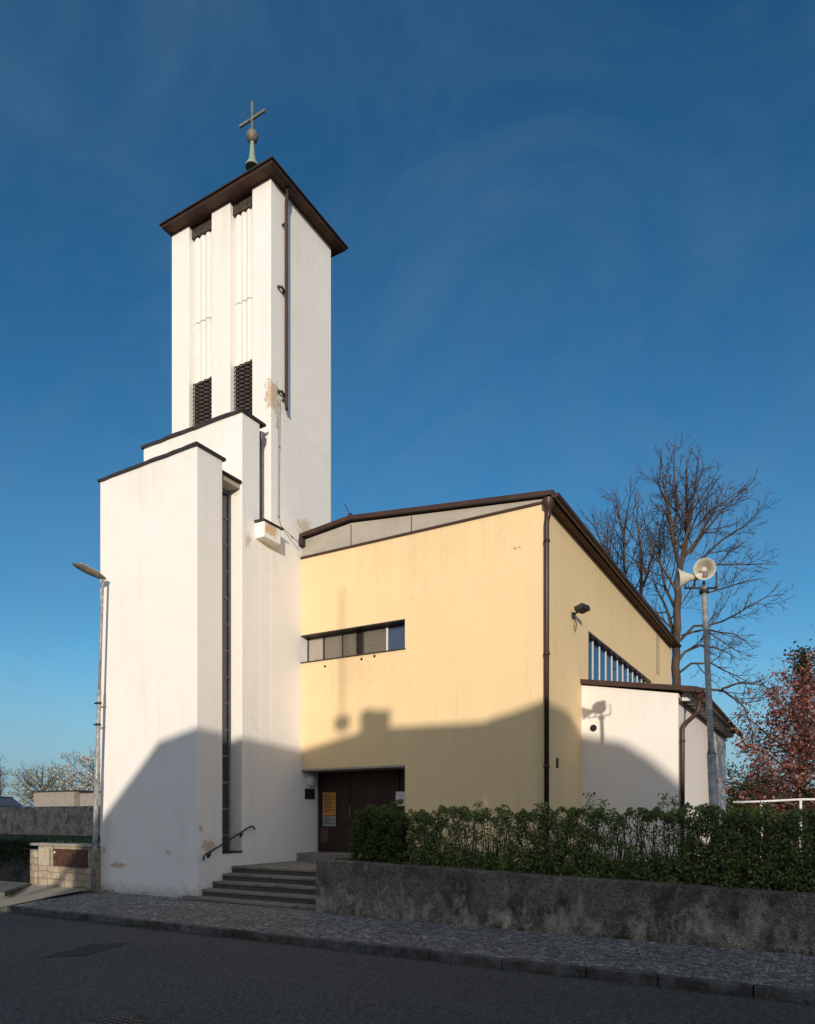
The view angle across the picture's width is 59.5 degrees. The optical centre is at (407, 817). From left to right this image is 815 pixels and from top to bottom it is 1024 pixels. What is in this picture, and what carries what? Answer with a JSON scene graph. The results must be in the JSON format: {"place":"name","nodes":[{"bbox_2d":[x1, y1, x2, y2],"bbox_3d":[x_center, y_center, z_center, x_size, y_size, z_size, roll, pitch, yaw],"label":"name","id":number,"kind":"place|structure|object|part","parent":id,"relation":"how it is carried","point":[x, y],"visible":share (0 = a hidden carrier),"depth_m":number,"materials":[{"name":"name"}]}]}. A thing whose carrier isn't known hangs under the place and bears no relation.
{"place":"outdoors","nodes":[
{"label":"outdoors","id":0,"kind":"place"},
{"bbox_2d":[0,881,86,906],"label":"driveway","id":1,"kind":"structure","parent":0,"point":[32,892],"depth_m":16.88,"materials":[{"name":"concrete"}]},
{"bbox_2d":[0,884,30,896],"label":"driveway kerb","id":2,"kind":"structure","parent":1,"relation":"on","point":[5,893],"depth_m":16.75,"materials":[{"name":"concrete"}]},
{"bbox_2d":[0,834,99,848],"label":"garden ground","id":3,"kind":"structure","parent":0,"point":[40,837],"depth_m":28.81,"materials":[{"name":"green plant"}]},
{"bbox_2d":[0,806,99,835],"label":"pebble wall","id":4,"kind":"structure","parent":3,"relation":"on","point":[63,820],"depth_m":32.61,"materials":[{"name":"grey stone"}]},
{"bbox_2d":[0,911,814,1023],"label":"road","id":5,"kind":"structure","parent":0,"point":[165,977],"depth_m":8.11,"materials":[{"name":"grey asphalt"}]},
{"bbox_2d":[41,943,127,957],"bbox_3d":[-4.729,1.954,10.526,0.512,0.001,1.364,0,0,15],"label":"road patch","id":6,"kind":"object","parent":5,"relation":"on","point":[85,950],"visible":1,"depth_m":10.45,"materials":[{"name":"grey asphalt"}]},
{"bbox_2d":[78,1014,154,1023],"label":"manhole cover","id":7,"kind":"object","parent":5,"relation":"on","point":[127,1019],"visible":1,"depth_m":6.86,"materials":[{"name":"metal"}]},
{"bbox_2d":[0,905,814,1003],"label":"kerb","id":8,"kind":"structure","parent":5,"relation":"on","point":[663,980],"depth_m":9.48,"materials":[{"name":"stone"}]},
{"bbox_2d":[0,891,814,989],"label":"pavement","id":9,"kind":"structure","parent":0,"point":[780,969],"depth_m":10.65,"materials":[{"name":"grey stone"}]},
{"bbox_2d":[0,847,30,882],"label":"garden wall","id":10,"kind":"structure","parent":9,"relation":"on","point":[14,873],"depth_m":18.58,"materials":[{"name":"stone"}]},
{"bbox_2d":[0,833,99,868],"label":"ivy","id":11,"kind":"object","parent":10,"relation":"attached to","point":[14,844],"visible":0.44,"depth_m":18.86,"materials":[{"name":"green plant"}]},
{"bbox_2d":[30,842,99,891],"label":"utility wall","id":12,"kind":"structure","parent":9,"relation":"on","point":[63,864],"depth_m":17.50,"materials":[{"name":"stone"}]},
{"bbox_2d":[53,849,87,867],"bbox_3d":[-8.217,0.995,17.360,1.290,0.430,0.040,0,0,30],"label":"metal door","id":13,"kind":"structure","parent":12,"relation":"in","point":[61,857],"depth_m":17.33,"materials":[{"name":"brown metal"}]},
{"bbox_2d":[72,562,105,892],"bbox_3d":[-7.310,-1.956,16.446,0.428,7.617,0.869,0,0,7],"label":"street lamp","id":14,"kind":"object","parent":9,"relation":"on","point":[88,570],"visible":0.97,"depth_m":16.72,"materials":[{"name":"metal"}]},
{"bbox_2d":[182,852,361,909],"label":"entrance steps","id":15,"kind":"structure","parent":9,"relation":"on","point":[289,884],"depth_m":15.29,"materials":[{"name":"concrete"}]},
{"bbox_2d":[7,856,813,1003],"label":"weeds","id":16,"kind":"object","parent":9,"relation":"on","point":[336,858],"visible":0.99,"depth_m":11.14,"materials":[{"name":"green plant"}]},
{"bbox_2d":[27,910,809,1003],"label":"leaf litter","id":17,"kind":"object","parent":9,"relation":"on","point":[441,962],"visible":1,"depth_m":9.91,"materials":[{"name":"brown plant"}]},
{"bbox_2d":[0,0,814,806],"label":"sky","id":18,"kind":"structure","parent":0,"point":[579,235],"materials":[{"name":"blue"}]},
{"bbox_2d":[406,823,814,891],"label":"church ground","id":19,"kind":"structure","parent":0,"point":[793,842],"depth_m":16.12,"materials":[{"name":"green plant"}]},
{"bbox_2d":[347,799,413,863],"bbox_3d":[-0.483,0.350,13.427,1.182,1.407,0.700,0,0,30],"label":"shrub","id":20,"kind":"object","parent":19,"relation":"on","point":[378,841],"visible":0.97,"depth_m":13.24,"materials":[{"name":"green plant"}]},
{"bbox_2d":[406,792,814,892],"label":"hedge","id":21,"kind":"object","parent":19,"relation":"on","point":[794,876],"visible":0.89,"depth_m":10.96,"materials":[{"name":"green plant"}]},
{"bbox_2d":[675,558,720,874],"bbox_3d":[4.423,-1.366,10.902,0.666,5.038,0.463,0,0,3],"label":"loudspeaker pole","id":22,"kind":"object","parent":19,"relation":"on","point":[704,568],"visible":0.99,"depth_m":10.78,"materials":[{"name":"metal"}]},
{"bbox_2d":[622,433,793,756],"bbox_3d":[12.498,-7.658,30.290,7.030,16.327,4.693,0,0,30],"label":"bare tree","id":23,"kind":"object","parent":19,"relation":"on","point":[676,603],"visible":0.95,"depth_m":29.90,"materials":[{"name":"brown plant"}]},
{"bbox_2d":[726,754,781,832],"bbox_3d":[14.792,-0.948,31.300,3.735,4.000,3.001,0,0,30],"label":"shrub","id":24,"kind":"object","parent":19,"relation":"on","point":[731,771],"visible":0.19,"depth_m":30.90,"materials":[{"name":"green plant"}]},
{"bbox_2d":[726,778,783,838],"bbox_3d":[12.776,-0.346,26.762,2.218,2.798,2.658,0,0,-40],"label":"shrub","id":25,"kind":"object","parent":19,"relation":"on","point":[745,788],"visible":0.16,"depth_m":26.62,"materials":[{"name":"green plant"}]},
{"bbox_2d":[717,625,814,850],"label":"red leaved tree","id":26,"kind":"object","parent":19,"relation":"on","point":[792,769],"visible":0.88,"depth_m":19.60,"materials":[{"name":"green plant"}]},
{"bbox_2d":[728,757,814,807],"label":"shrub","id":27,"kind":"object","parent":19,"relation":"on","point":[765,775],"visible":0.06,"depth_m":33.74,"materials":[{"name":"green plant"}]},
{"bbox_2d":[733,798,814,859],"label":"railing","id":28,"kind":"object","parent":19,"relation":"on","point":[800,800],"visible":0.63,"depth_m":16.80,"materials":[{"name":"white metal"}]},
{"bbox_2d":[743,788,811,841],"bbox_3d":[14.122,-0.067,27.129,2.900,2.295,2.359,0,0,30],"label":"shrub","id":29,"kind":"object","parent":19,"relation":"on","point":[781,797],"visible":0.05,"depth_m":26.77,"materials":[{"name":"green plant"}]},
{"bbox_2d":[783,639,814,837],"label":"tree","id":30,"kind":"object","parent":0,"point":[804,659],"visible":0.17,"depth_m":27.90,"materials":[{"name":"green plant"}]},
{"bbox_3d":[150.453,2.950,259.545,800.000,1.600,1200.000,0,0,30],"label":"ground","id":31,"kind":"structure","parent":0,"visible":0},
{"bbox_2d":[97,100,741,897],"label":"church","id":32,"kind":"structure","parent":31,"relation":"on","point":[291,670],"depth_m":16.98,"materials":[{"name":"white paint"}]},
{"bbox_2d":[316,852,814,954],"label":"retaining wall","id":33,"kind":"structure","parent":31,"relation":"on","point":[686,914],"depth_m":10.96,"materials":[{"name":"concrete"}]},
{"bbox_2d":[578,473,677,594],"bbox_3d":[11.423,-9.242,37.656,5.581,18.343,3.940,0,0,30],"label":"bare tree","id":34,"kind":"object","parent":31,"relation":"on","point":[624,566],"visible":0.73,"depth_m":37.36,"materials":[{"name":"brown plant"}]},
{"bbox_2d":[775,773,814,805],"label":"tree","id":35,"kind":"object","parent":31,"relation":"on","point":[796,793],"visible":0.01,"depth_m":52.34,"materials":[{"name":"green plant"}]},
{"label":"yard","id":36,"kind":"structure","parent":0,"visible":0},
{"bbox_2d":[0,756,19,796],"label":"poplar","id":37,"kind":"object","parent":36,"relation":"on","point":[3,775],"visible":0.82,"depth_m":77.71,"materials":[{"name":"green plant"}]},
{"bbox_2d":[0,797,25,806],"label":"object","id":38,"kind":"object","parent":36,"relation":"on","point":[8,802],"visible":0.12,"depth_m":40.48,"materials":[{"name":"paint"}]},
{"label":"window","id":39,"kind":"part","parent":38,"relation":"part of","materials":[{"name":"glass"}]},
{"bbox_2d":[3,762,75,806],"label":"spring tree","id":40,"kind":"object","parent":36,"relation":"on","point":[50,784],"visible":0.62,"depth_m":58.58,"materials":[{"name":"white plant"}]},
{"bbox_2d":[32,790,99,806],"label":"shed","id":41,"kind":"structure","parent":36,"relation":"on","point":[65,798],"depth_m":44.93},
{"bbox_2d":[50,745,99,790],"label":"blossom tree","id":42,"kind":"object","parent":36,"relation":"on","point":[82,780],"visible":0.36,"depth_m":51.46,"materials":[{"name":"white plant"}]},
{"bbox_2d":[70,771,92,789],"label":"spring tree","id":43,"kind":"object","parent":36,"relation":"on","point":[84,783],"visible":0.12,"depth_m":62.15,"materials":[{"name":"white plant"}]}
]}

